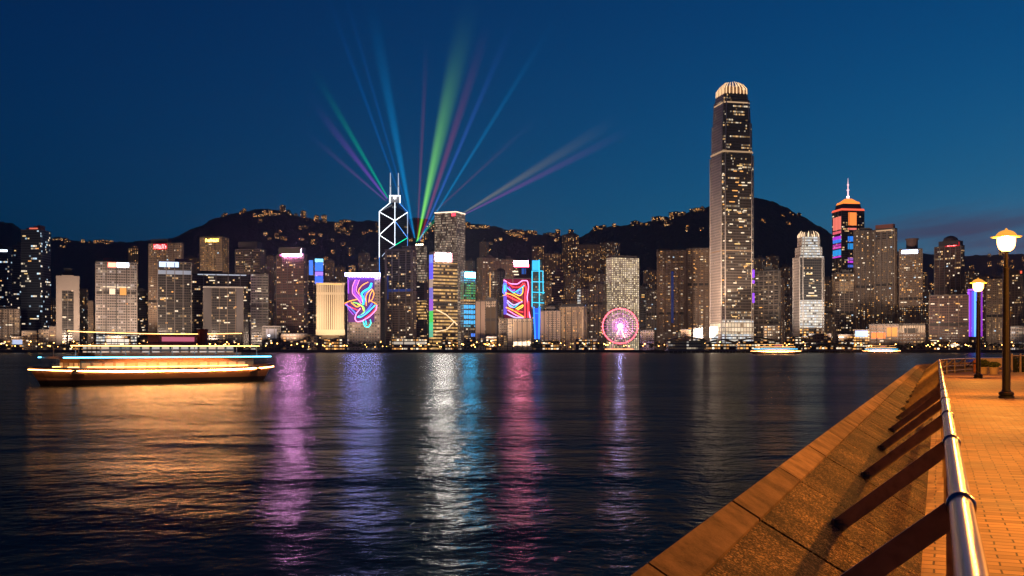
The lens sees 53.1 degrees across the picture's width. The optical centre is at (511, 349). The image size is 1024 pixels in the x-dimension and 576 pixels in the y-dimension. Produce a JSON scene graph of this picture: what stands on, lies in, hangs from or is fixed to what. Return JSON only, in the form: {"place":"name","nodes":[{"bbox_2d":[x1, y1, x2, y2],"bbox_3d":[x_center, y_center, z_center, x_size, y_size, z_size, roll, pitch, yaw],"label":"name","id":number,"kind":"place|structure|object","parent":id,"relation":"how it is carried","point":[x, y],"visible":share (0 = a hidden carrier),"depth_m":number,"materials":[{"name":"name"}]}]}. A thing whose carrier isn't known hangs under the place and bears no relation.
{"place":"outdoors","nodes":[
{"label":"outdoors","id":0,"kind":"place"},
{"bbox_2d":[0,243,11,306],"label":"office tower","id":1,"kind":"structure","parent":0,"point":[5,275],"depth_m":1742.40,"materials":[{"name":"black glass"}]},
{"bbox_2d":[12,242,20,335],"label":"office tower","id":2,"kind":"structure","parent":0,"point":[16,276],"depth_m":1793.63,"materials":[{"name":"black glass"}]},
{"bbox_2d":[21,225,50,349],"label":"office tower","id":3,"kind":"structure","parent":0,"point":[35,278],"depth_m":1632.89,"materials":[{"name":"black glass"}]},
{"bbox_2d":[56,268,79,349],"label":"office tower","id":4,"kind":"structure","parent":0,"point":[68,299],"depth_m":1548.00,"materials":[{"name":"beige glass"}]},
{"bbox_2d":[80,288,87,312],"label":"apartment tower","id":5,"kind":"structure","parent":0,"point":[83,299],"depth_m":1894.94,"materials":[{"name":"brown"}]},
{"bbox_2d":[80,310,94,349],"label":"apartment tower","id":6,"kind":"structure","parent":0,"point":[84,326],"depth_m":1695.13,"materials":[{"name":"paint"}]},
{"bbox_2d":[88,300,93,343],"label":"apartment tower","id":7,"kind":"structure","parent":0,"point":[90,321],"depth_m":1596.89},
{"bbox_2d":[95,253,137,344],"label":"office tower","id":8,"kind":"structure","parent":0,"point":[116,298],"depth_m":1540.85,"materials":[{"name":"paint"}]},
{"bbox_2d":[128,244,138,289],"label":"apartment tower","id":9,"kind":"structure","parent":0,"point":[133,254],"depth_m":2291.52,"materials":[{"name":"paint"}]},
{"bbox_2d":[138,288,147,344],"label":"office tower","id":10,"kind":"structure","parent":0,"point":[142,310],"depth_m":1895.44,"materials":[{"name":"black glass"}]},
{"bbox_2d":[148,239,183,333],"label":"hotel tower","id":11,"kind":"structure","parent":0,"point":[165,250],"depth_m":1748.78,"materials":[{"name":"brown"}]},
{"bbox_2d":[157,259,191,334],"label":"office tower","id":12,"kind":"structure","parent":0,"point":[174,297],"depth_m":1580.68,"materials":[{"name":"grey glass"}]},
{"bbox_2d":[199,235,228,273],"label":"hotel tower","id":13,"kind":"structure","parent":0,"point":[213,252],"depth_m":1838.80,"materials":[{"name":"brown"}]},
{"bbox_2d":[235,242,265,273],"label":"office tower","id":14,"kind":"structure","parent":0,"point":[250,257],"depth_m":1789.95,"materials":[{"name":"brown"}]},
{"bbox_2d":[251,271,267,349],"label":"office tower","id":15,"kind":"structure","parent":0,"point":[259,300],"depth_m":1629.19,"materials":[{"name":"brown concrete"}]},
{"bbox_2d":[266,255,275,325],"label":"apartment tower","id":16,"kind":"structure","parent":0,"point":[271,266],"depth_m":2091.23,"materials":[{"name":"brown"}]},
{"bbox_2d":[0,209,579,349],"bbox_3d":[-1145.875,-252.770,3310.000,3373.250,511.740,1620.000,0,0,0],"label":"hills","id":17,"kind":"structure","parent":0,"point":[79,258],"depth_m":3534.04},
{"bbox_2d":[276,247,307,333],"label":"office tower","id":18,"kind":"structure","parent":0,"point":[291,290],"depth_m":1614.41,"materials":[{"name":"brown"}]},
{"bbox_2d":[281,334,307,349],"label":"block","id":19,"kind":"structure","parent":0,"point":[300,339],"depth_m":1505.49,"materials":[{"name":"brown"}]},
{"bbox_2d":[308,260,313,349],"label":"led tower","id":20,"kind":"structure","parent":0,"point":[310,297],"depth_m":1776.39,"materials":[{"name":"black glass"}]},
{"bbox_2d":[314,258,323,349],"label":"led tower","id":21,"kind":"structure","parent":0,"point":[318,270],"depth_m":1792.67,"materials":[{"name":"blue glass"}]},
{"bbox_2d":[325,259,333,280],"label":"apartment tower","id":22,"kind":"structure","parent":0,"point":[329,269],"depth_m":2292.16,"materials":[{"name":"brown"}]},
{"bbox_2d":[316,283,344,349],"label":"fin building","id":23,"kind":"structure","parent":0,"point":[329,310],"depth_m":1543.06,"materials":[{"name":"stone"}]},
{"bbox_2d":[324,338,345,349],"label":"waterfront hall","id":24,"kind":"structure","parent":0,"point":[337,343],"depth_m":1489.52,"materials":[{"name":"brown"}]},
{"bbox_2d":[334,265,345,337],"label":"apartment tower","id":25,"kind":"structure","parent":0,"point":[339,273],"depth_m":2294.66,"materials":[{"name":"brown"}]},
{"bbox_2d":[344,273,379,349],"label":"mural tower","id":26,"kind":"structure","parent":0,"point":[363,305],"depth_m":1579.18,"materials":[{"name":"multicoloured"}]},
{"bbox_2d":[358,250,369,272],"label":"apartment tower","id":27,"kind":"structure","parent":0,"point":[363,261],"depth_m":2393.95,"materials":[{"name":"paint"}]},
{"bbox_2d":[379,173,407,349],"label":"masted tower","id":28,"kind":"structure","parent":0,"point":[393,225],"depth_m":2040.13,"materials":[{"name":"black glass"}]},
{"bbox_2d":[384,246,416,349],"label":"office tower","id":29,"kind":"structure","parent":0,"point":[401,293],"depth_m":1713.11,"materials":[{"name":"black glass"}]},
{"bbox_2d":[391,338,427,349],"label":"waterfront hall","id":30,"kind":"structure","parent":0,"point":[406,343],"depth_m":1484.89,"materials":[{"name":"brown"}]},
{"bbox_2d":[416,244,426,337],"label":"office tower","id":31,"kind":"structure","parent":0,"point":[421,292],"depth_m":1845.43,"materials":[{"name":"brown"}]},
{"bbox_2d":[429,252,457,349],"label":"office tower","id":32,"kind":"structure","parent":0,"point":[443,295],"depth_m":1612.31,"materials":[{"name":"brown glass"}]},
{"bbox_2d":[434,211,464,349],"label":"office tower","id":33,"kind":"structure","parent":0,"point":[449,231],"depth_m":1935.50,"materials":[{"name":"grey"}]},
{"bbox_2d":[461,271,475,349],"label":"led tower","id":34,"kind":"structure","parent":0,"point":[468,289],"depth_m":1615.43,"materials":[{"name":"blue glass"}]},
{"bbox_2d":[477,255,498,300],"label":"apartment tower","id":35,"kind":"structure","parent":0,"point":[486,264],"depth_m":1987.30,"materials":[{"name":"paint"}]},
{"bbox_2d":[499,256,515,277],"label":"apartment tower","id":36,"kind":"structure","parent":0,"point":[507,264],"depth_m":2034.64,"materials":[{"name":"paint"}]},
{"bbox_2d":[0,353,1023,575],"bbox_3d":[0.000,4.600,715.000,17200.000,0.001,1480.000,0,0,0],"label":"water","id":37,"kind":"structure","parent":0,"point":[460,464],"depth_m":43.59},
{"bbox_2d":[27,329,273,385],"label":"ferry","id":38,"kind":"object","parent":37,"relation":"on","point":[168,358],"visible":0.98,"depth_m":136.70,"materials":[{"name":"brown"}]},
{"bbox_2d":[0,350,1023,352],"bbox_3d":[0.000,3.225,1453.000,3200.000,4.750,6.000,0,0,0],"label":"quay wall","id":39,"kind":"structure","parent":37,"relation":"in","point":[498,351],"depth_m":1450.00,"materials":[{"name":"concrete"}]},
{"bbox_2d":[0,306,19,349],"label":"block","id":40,"kind":"structure","parent":39,"relation":"on","point":[9,321],"depth_m":1539.76,"materials":[{"name":"concrete"}]},
{"bbox_2d":[22,330,36,349],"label":"block","id":41,"kind":"structure","parent":39,"relation":"on","point":[29,336],"depth_m":1512.57,"materials":[{"name":"beige stone"}]},
{"bbox_2d":[38,329,48,349],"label":"block","id":42,"kind":"structure","parent":39,"relation":"on","point":[43,337],"depth_m":1514.96,"materials":[{"name":"concrete"}]},
{"bbox_2d":[105,336,130,344],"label":"waterfront hall","id":43,"kind":"structure","parent":39,"relation":"on","point":[118,339],"depth_m":1493.93,"materials":[{"name":"brown"}]},
{"bbox_2d":[192,271,250,349],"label":"office block","id":44,"kind":"structure","parent":39,"relation":"on","point":[200,279],"depth_m":1680.08,"materials":[{"name":"black glass"}]},
{"bbox_2d":[203,285,243,349],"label":"office block","id":45,"kind":"structure","parent":39,"relation":"on","point":[223,309],"depth_m":1561.20,"materials":[{"name":"grey glass"}]},
{"bbox_2d":[262,326,280,349],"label":"block","id":46,"kind":"structure","parent":39,"relation":"on","point":[270,334],"depth_m":1509.63,"materials":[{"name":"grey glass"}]},
{"bbox_2d":[475,297,497,349],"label":"office block","id":47,"kind":"structure","parent":39,"relation":"on","point":[486,319],"depth_m":1577.44,"materials":[{"name":"beige stone"}]},
{"bbox_2d":[489,268,504,349],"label":"office block","id":48,"kind":"structure","parent":39,"relation":"on","point":[497,276],"depth_m":1715.84,"materials":[{"name":"beige stone"}]},
{"bbox_2d":[498,318,506,349],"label":"block","id":49,"kind":"structure","parent":39,"relation":"on","point":[503,333],"depth_m":1594.39,"materials":[{"name":"concrete"}]},
{"bbox_2d":[664,337,706,352],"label":"ferry pier","id":50,"kind":"structure","parent":37,"relation":"in","point":[698,344],"depth_m":1417.00,"materials":[{"name":"grey concrete"}]},
{"bbox_2d":[705,339,737,352],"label":"ferry pier","id":51,"kind":"structure","parent":37,"relation":"in","point":[722,347],"depth_m":1412.00,"materials":[{"name":"grey concrete"}]},
{"bbox_2d":[735,337,777,352],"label":"ferry pier","id":52,"kind":"structure","parent":37,"relation":"in","point":[745,346],"depth_m":1427.00,"materials":[{"name":"grey concrete"}]},
{"bbox_2d":[751,343,800,353],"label":"ferry","id":53,"kind":"object","parent":37,"relation":"on","point":[778,349],"visible":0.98,"depth_m":1036.09,"materials":[{"name":"white"}]},
{"bbox_2d":[631,362,1001,575],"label":"sea wall","id":54,"kind":"structure","parent":37,"relation":"in","point":[776,521],"depth_m":7.48,"materials":[{"name":"stone"}]},
{"bbox_2d":[801,343,853,352],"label":"ferry pier","id":55,"kind":"structure","parent":37,"relation":"in","point":[808,348],"depth_m":1427.00,"materials":[{"name":"grey concrete"}]},
{"bbox_2d":[862,345,900,352],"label":"ferry","id":56,"kind":"object","parent":37,"relation":"on","point":[884,349],"visible":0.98,"depth_m":1385.83,"materials":[{"name":"white"}]},
{"bbox_2d":[0,0,1023,255],"label":"sky","id":57,"kind":"structure","parent":0,"point":[121,120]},
{"bbox_2d":[502,278,531,317],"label":"mural tower","id":58,"kind":"structure","parent":0,"point":[516,295],"depth_m":1621.86,"materials":[{"name":"multicoloured"}]},
{"bbox_2d":[507,318,531,349],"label":"office block","id":59,"kind":"structure","parent":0,"point":[520,329],"depth_m":1544.78,"materials":[{"name":"concrete"}]},
{"bbox_2d":[543,273,551,309],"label":"apartment tower","id":60,"kind":"structure","parent":0,"point":[547,283],"depth_m":2041.21,"materials":[{"name":"paint"}]},
{"bbox_2d":[544,252,560,280],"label":"apartment tower","id":61,"kind":"structure","parent":0,"point":[552,260],"depth_m":2290.41,"materials":[{"name":"paint"}]},
{"bbox_2d":[552,268,562,305],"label":"office tower","id":62,"kind":"structure","parent":0,"point":[557,286],"depth_m":1891.46,"materials":[{"name":"black glass"}]},
{"bbox_2d":[565,270,579,303],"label":"apartment tower","id":63,"kind":"structure","parent":0,"point":[572,281],"depth_m":2142.52,"materials":[{"name":"brown"}]},
{"bbox_2d":[559,303,587,349],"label":"hotel block","id":64,"kind":"structure","parent":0,"point":[573,322],"depth_m":1585.28,"materials":[{"name":"brown"}]},
{"bbox_2d":[580,286,588,338],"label":"office tower","id":65,"kind":"structure","parent":0,"point":[584,294],"depth_m":1789.19,"materials":[{"name":"beige stone"}]},
{"bbox_2d":[575,339,596,349],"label":"waterfront hall","id":66,"kind":"structure","parent":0,"point":[578,342],"depth_m":1492.82,"materials":[{"name":"brown"}]},
{"bbox_2d":[606,255,638,349],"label":"office tower","id":67,"kind":"structure","parent":0,"point":[622,277],"depth_m":1740.76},
{"bbox_2d":[640,283,648,329],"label":"office tower","id":68,"kind":"structure","parent":0,"point":[644,287],"depth_m":1893.81,"materials":[{"name":"brown metal"}]},
{"bbox_2d":[643,267,656,289],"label":"apartment tower","id":69,"kind":"structure","parent":0,"point":[650,276],"depth_m":2040.67,"materials":[{"name":"paint"}]},
{"bbox_2d":[646,287,656,349],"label":"office tower","id":70,"kind":"structure","parent":0,"point":[651,309],"depth_m":1840.75,"materials":[{"name":"paint"}]},
{"bbox_2d":[561,198,831,349],"bbox_3d":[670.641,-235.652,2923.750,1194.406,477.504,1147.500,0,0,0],"label":"hills","id":71,"kind":"structure","parent":0,"point":[775,233],"depth_m":3080.56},
{"bbox_2d":[754,266,780,343],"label":"office block","id":72,"kind":"structure","parent":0,"point":[767,295],"depth_m":1676.82,"materials":[{"name":"brown"}]},
{"bbox_2d":[763,325,779,344],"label":"block","id":73,"kind":"structure","parent":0,"point":[771,332],"depth_m":1550.17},
{"bbox_2d":[781,278,784,346],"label":"apartment tower","id":74,"kind":"structure","parent":0,"point":[782,309],"depth_m":2039.80,"materials":[{"name":"paint"}]},
{"bbox_2d":[780,264,792,336],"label":"apartment tower","id":75,"kind":"structure","parent":0,"point":[786,272],"depth_m":2189.36,"materials":[{"name":"brown"}]},
{"bbox_2d":[785,336,807,349],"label":"waterfront hall","id":76,"kind":"structure","parent":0,"point":[798,340],"depth_m":1486.68,"materials":[{"name":"brown"}]},
{"bbox_2d":[809,334,830,346],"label":"waterfront hall","id":77,"kind":"structure","parent":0,"point":[817,338],"depth_m":1491.19,"materials":[{"name":"brown"}]},
{"bbox_2d":[824,277,831,344],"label":"apartment tower","id":78,"kind":"structure","parent":0,"point":[827,305],"depth_m":2091.05,"materials":[{"name":"brown"}]},
{"bbox_2d":[832,270,853,346],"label":"office block","id":79,"kind":"structure","parent":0,"point":[843,302],"depth_m":1695.30,"materials":[{"name":"paint"}]},
{"bbox_2d":[832,184,864,272],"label":"spire tower","id":80,"kind":"structure","parent":0,"point":[848,216],"depth_m":1931.84,"materials":[{"name":"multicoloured glass"}]},
{"bbox_2d":[854,329,868,349],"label":"block","id":81,"kind":"structure","parent":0,"point":[861,336],"depth_m":1531.68,"materials":[{"name":"white"}]},
{"bbox_2d":[853,228,873,328],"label":"apartment tower","id":82,"kind":"structure","parent":0,"point":[863,255],"depth_m":1715.62,"materials":[{"name":"brown"}]},
{"bbox_2d":[869,324,898,349],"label":"block","id":83,"kind":"structure","parent":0,"point":[886,334],"depth_m":1543.83,"materials":[{"name":"brown"}]},
{"bbox_2d":[874,224,897,323],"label":"apartment tower","id":84,"kind":"structure","parent":0,"point":[885,274],"depth_m":1695.33,"materials":[{"name":"brown"}]},
{"bbox_2d":[899,238,922,322],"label":"hotel tower","id":85,"kind":"structure","parent":0,"point":[911,283],"depth_m":1666.99,"materials":[{"name":"brown"}]},
{"bbox_2d":[898,323,924,349],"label":"block","id":86,"kind":"structure","parent":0,"point":[914,333],"depth_m":1545.70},
{"bbox_2d":[923,288,931,349],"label":"apartment tower","id":87,"kind":"structure","parent":0,"point":[927,292],"depth_m":1894.27,"materials":[{"name":"brown"}]},
{"bbox_2d":[927,340,949,349],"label":"waterfront hall","id":88,"kind":"structure","parent":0,"point":[942,344],"depth_m":1492.80,"materials":[{"name":"brown"}]},
{"bbox_2d":[934,236,964,294],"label":"office tower","id":89,"kind":"structure","parent":0,"point":[949,265],"depth_m":1632.37,"materials":[{"name":"brown"}]},
{"bbox_2d":[897,251,1023,294],"bbox_3d":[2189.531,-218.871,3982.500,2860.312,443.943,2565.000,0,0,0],"label":"hills","id":90,"kind":"structure","parent":0,"point":[979,262],"depth_m":4385.50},
{"bbox_2d":[921,370,1023,575],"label":"promenade pavement","id":91,"kind":"structure","parent":0,"point":[989,424],"depth_m":13.88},
{"bbox_2d":[831,357,1018,575],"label":"promenade railing","id":92,"kind":"object","parent":91,"relation":"on","point":[952,517],"visible":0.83,"depth_m":7.11,"materials":[{"name":"silver metal"}]},
{"bbox_2d":[970,278,987,377],"bbox_3d":[26.118,-1.210,57.369,0.960,5.620,0.960,0,0,0],"label":"street lamp","id":93,"kind":"object","parent":91,"relation":"on","point":[977,374],"visible":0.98,"depth_m":57.27,"materials":[{"name":"black metal"}]},
{"bbox_2d":[990,228,1021,397],"bbox_3d":[16.370,-1.210,33.914,0.960,5.620,0.960,0,0,0],"label":"street lamp","id":94,"kind":"object","parent":91,"relation":"on","point":[1006,391],"visible":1,"depth_m":33.82,"materials":[{"name":"black metal"}]},
{"bbox_2d":[1010,354,1023,371],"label":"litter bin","id":95,"kind":"object","parent":91,"relation":"on","point":[1015,360],"visible":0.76,"depth_m":72.08,"materials":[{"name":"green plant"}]},
{"bbox_2d":[965,270,979,293],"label":"apartment tower","id":96,"kind":"structure","parent":0,"point":[971,276],"depth_m":1991.94,"materials":[{"name":"brown"}]},
{"bbox_2d":[981,274,989,349],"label":"apartment tower","id":97,"kind":"structure","parent":0,"point":[984,278],"depth_m":2094.80,"materials":[{"name":"brown"}]},
{"bbox_2d":[986,275,1002,349],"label":"office block","id":98,"kind":"structure","parent":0,"point":[994,297],"depth_m":1591.53,"materials":[{"name":"paint"}]},
{"bbox_2d":[1010,266,1023,325],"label":"office block","id":99,"kind":"structure","parent":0,"point":[1016,297],"depth_m":1633.87,"materials":[{"name":"paint"}]},
{"bbox_2d":[1010,326,1023,349],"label":"block","id":100,"kind":"structure","parent":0,"point":[1017,334],"depth_m":1509.14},
{"label":"ground","id":101,"kind":"structure","parent":0,"visible":0},
{"bbox_2d":[512,261,528,277],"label":"sign tower","id":102,"kind":"structure","parent":101,"relation":"on","point":[520,269],"depth_m":1790.12,"materials":[{"name":"white"}]},
{"bbox_2d":[531,260,544,349],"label":"led tower","id":103,"kind":"structure","parent":101,"relation":"on","point":[537,297],"depth_m":1587.88,"materials":[{"name":"teal glass"}]},
{"bbox_2d":[532,244,543,349],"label":"apartment tower","id":104,"kind":"structure","parent":101,"relation":"on","point":[538,252],"depth_m":2488.10,"materials":[{"name":"paint"}]},
{"bbox_2d":[540,307,560,349],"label":"hotel block","id":105,"kind":"structure","parent":101,"relation":"on","point":[550,323],"depth_m":1587.04,"materials":[{"name":"brown"}]},
{"bbox_2d":[562,233,578,303],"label":"apartment tower","id":106,"kind":"structure","parent":101,"relation":"on","point":[570,242],"depth_m":2438.79,"materials":[{"name":"brown"}]},
{"bbox_2d":[578,243,599,287],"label":"apartment tower","id":107,"kind":"structure","parent":101,"relation":"on","point":[588,261],"depth_m":2330.02,"materials":[{"name":"brown"}]},
{"bbox_2d":[589,282,606,349],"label":"apartment tower","id":108,"kind":"structure","parent":101,"relation":"on","point":[597,301],"depth_m":1744.16,"materials":[{"name":"paint"}]},
{"bbox_2d":[600,241,619,272],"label":"apartment tower","id":109,"kind":"structure","parent":101,"relation":"on","point":[608,248],"depth_m":2391.05,"materials":[{"name":"brown"}]},
{"bbox_2d":[601,306,639,349],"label":"ferris wheel","id":110,"kind":"object","parent":101,"relation":"on","point":[619,325],"visible":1,"depth_m":1478.85,"materials":[{"name":"pink"}]},
{"bbox_2d":[657,249,685,349],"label":"apartment slab","id":111,"kind":"structure","parent":101,"relation":"on","point":[671,294],"depth_m":1784.75,"materials":[{"name":"brown"}]},
{"bbox_2d":[686,247,709,349],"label":"apartment slab","id":112,"kind":"structure","parent":101,"relation":"on","point":[697,287],"depth_m":1784.45,"materials":[{"name":"brown"}]},
{"bbox_2d":[710,82,753,348],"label":"crowned tower","id":113,"kind":"structure","parent":101,"relation":"on","point":[732,238],"depth_m":1576.65,"materials":[{"name":"grey"}]},
{"bbox_2d":[793,231,823,342],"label":"crowned tower","id":114,"kind":"structure","parent":101,"relation":"on","point":[808,288],"depth_m":1581.69,"materials":[{"name":"grey glass"}]},
{"bbox_2d":[929,294,968,349],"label":"office block","id":115,"kind":"structure","parent":101,"relation":"on","point":[948,317],"depth_m":1540.68,"materials":[{"name":"brown"}]},
{"bbox_2d":[968,288,982,349],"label":"led tower","id":116,"kind":"structure","parent":101,"relation":"on","point":[972,292],"depth_m":1538.61,"materials":[{"name":"purple glass"}]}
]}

